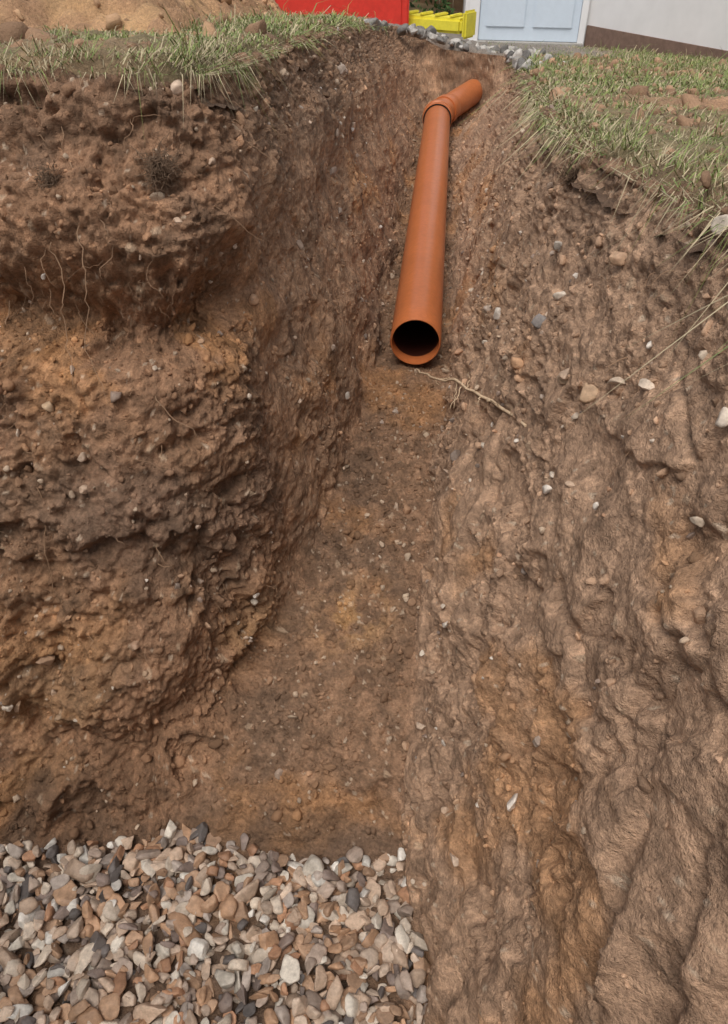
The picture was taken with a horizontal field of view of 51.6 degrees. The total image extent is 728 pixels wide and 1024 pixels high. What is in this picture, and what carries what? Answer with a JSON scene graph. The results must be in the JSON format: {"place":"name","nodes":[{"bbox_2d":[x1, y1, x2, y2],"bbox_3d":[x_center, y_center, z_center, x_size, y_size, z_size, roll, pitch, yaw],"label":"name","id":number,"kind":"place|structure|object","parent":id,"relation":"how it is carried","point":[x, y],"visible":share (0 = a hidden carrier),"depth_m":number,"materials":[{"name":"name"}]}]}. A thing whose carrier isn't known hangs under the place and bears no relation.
{"place":"outdoors","nodes":[
{"label":"outdoors","id":0,"kind":"place"},
{"bbox_2d":[0,0,727,427],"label":"ground","id":1,"kind":"structure","parent":0,"point":[84,65],"depth_m":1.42,"materials":[{"name":"green plant"}]},
{"bbox_2d":[0,0,282,34],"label":"spoil heap","id":2,"kind":"object","parent":1,"relation":"on","point":[143,15],"visible":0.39,"depth_m":2.13,"materials":[{"name":"soil"}]},
{"bbox_2d":[275,0,408,24],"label":"traffic barrier","id":3,"kind":"object","parent":1,"relation":"on","point":[395,11],"visible":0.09,"depth_m":5.81,"materials":[{"name":"red plastic"}]},
{"bbox_2d":[0,22,727,1023],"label":"trench","id":4,"kind":"object","parent":1,"relation":"on","point":[678,866],"visible":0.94,"depth_m":1.43,"materials":[{"name":"soil"}]},
{"bbox_2d":[0,820,430,1023],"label":"gravel","id":5,"kind":"structure","parent":4,"relation":"on","point":[372,949],"depth_m":1.42,"materials":[{"name":"beige gravel"}]},
{"bbox_2d":[24,134,578,199],"bbox_3d":[-0.069,-0.609,1.328,1.032,0.138,0.090,-7,39,-8],"label":"root mat","id":6,"kind":"object","parent":4,"relation":"attached to","point":[160,165],"visible":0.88,"depth_m":1.27,"materials":[{"name":"brown plant"}]},
{"bbox_2d":[0,45,708,720],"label":"hanging roots","id":7,"kind":"object","parent":4,"relation":"hanging from","point":[274,329],"visible":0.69,"depth_m":1.38,"materials":[{"name":"brown plant"}]},
{"bbox_2d":[0,23,727,1023],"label":"soil clods","id":8,"kind":"object","parent":4,"relation":"on","point":[8,385],"visible":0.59,"depth_m":1.59,"materials":[{"name":"brown soil"}]},
{"bbox_2d":[0,27,727,896],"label":"embedded stones","id":9,"kind":"object","parent":4,"relation":"on","point":[588,393],"visible":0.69,"depth_m":1.40,"materials":[{"name":"beige stone"}]},
{"bbox_2d":[390,79,482,364],"bbox_3d":[0.397,-1.851,3.960,0.420,0.198,4.200,6,39,8],"label":"drainage pipe","id":10,"kind":"object","parent":4,"relation":"on","point":[416,334],"visible":1,"depth_m":2.85,"materials":[{"name":"plastic"}]},
{"bbox_2d":[416,368,526,426],"bbox_3d":[0.223,-0.297,1.848,0.064,0.346,0.870,-4,39,-5],"label":"pale tree root","id":11,"kind":"object","parent":4,"relation":"attached to","point":[496,404],"visible":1,"depth_m":1.74,"materials":[{"name":"beige plant"}]},
{"bbox_2d":[0,0,727,188],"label":"loose soil","id":12,"kind":"structure","parent":1,"relation":"on","point":[13,29],"depth_m":2.04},
{"bbox_2d":[409,0,454,14],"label":"hedge","id":13,"kind":"object","parent":1,"relation":"on","point":[446,3],"visible":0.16,"depth_m":7.94,"materials":[{"name":"green plant"}]},
{"bbox_2d":[409,0,463,12],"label":"timber fence","id":14,"kind":"object","parent":1,"relation":"on","point":[457,5],"depth_m":8.54,"materials":[{"name":"brown wood"}]},
{"bbox_2d":[408,9,476,38],"bbox_3d":[0.569,-3.790,5.828,0.580,0.180,0.180,23,44,26],"label":"yellow plastic board","id":15,"kind":"object","parent":1,"relation":"on","point":[464,24],"visible":0.88,"depth_m":5.74,"materials":[{"name":"yellow plastic"}]},
{"bbox_2d":[349,16,563,73],"bbox_3d":[0.598,-3.040,4.896,1.335,0.412,2.183,4,39,4],"label":"concrete rubble","id":16,"kind":"object","parent":1,"relation":"on","point":[512,53],"visible":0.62,"depth_m":5.23,"materials":[{"name":"stone"}]},
{"bbox_2d":[463,0,727,50],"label":"walls","id":17,"kind":"structure","parent":1,"relation":"on","point":[701,22],"depth_m":5.79,"materials":[{"name":"white paint"}]},
{"bbox_2d":[467,0,480,39],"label":"door frame","id":18,"kind":"object","parent":17,"relation":"attached to","point":[475,4],"depth_m":6.62,"materials":[{"name":"white"}]},
{"bbox_2d":[478,0,582,41],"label":"door leaf","id":19,"kind":"object","parent":17,"relation":"attached to","point":[527,32],"visible":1,"depth_m":6.64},
{"bbox_2d":[486,0,526,27],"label":"door panel","id":20,"kind":"structure","parent":19,"relation":"attached to","point":[507,13],"depth_m":6.59,"materials":[{"name":"white paint"}]},
{"bbox_2d":[532,0,575,28],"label":"door panel","id":21,"kind":"structure","parent":19,"relation":"attached to","point":[555,14],"depth_m":6.53,"materials":[{"name":"white paint"}]},
{"bbox_2d":[577,0,589,43],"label":"door frame","id":22,"kind":"object","parent":17,"relation":"attached to","point":[583,20],"depth_m":6.51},
{"bbox_2d":[584,25,727,60],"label":"plinth","id":23,"kind":"structure","parent":17,"relation":"attached to","point":[602,37],"depth_m":6.06,"materials":[{"name":"brown paint"}]},
{"bbox_2d":[474,40,582,46],"bbox_3d":[1.431,-4.109,6.726,0.990,0.148,0.140,7,39,9],"label":"door sill","id":24,"kind":"structure","parent":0,"point":[570,44],"depth_m":6.65,"materials":[{"name":"grey concrete"}]}
]}

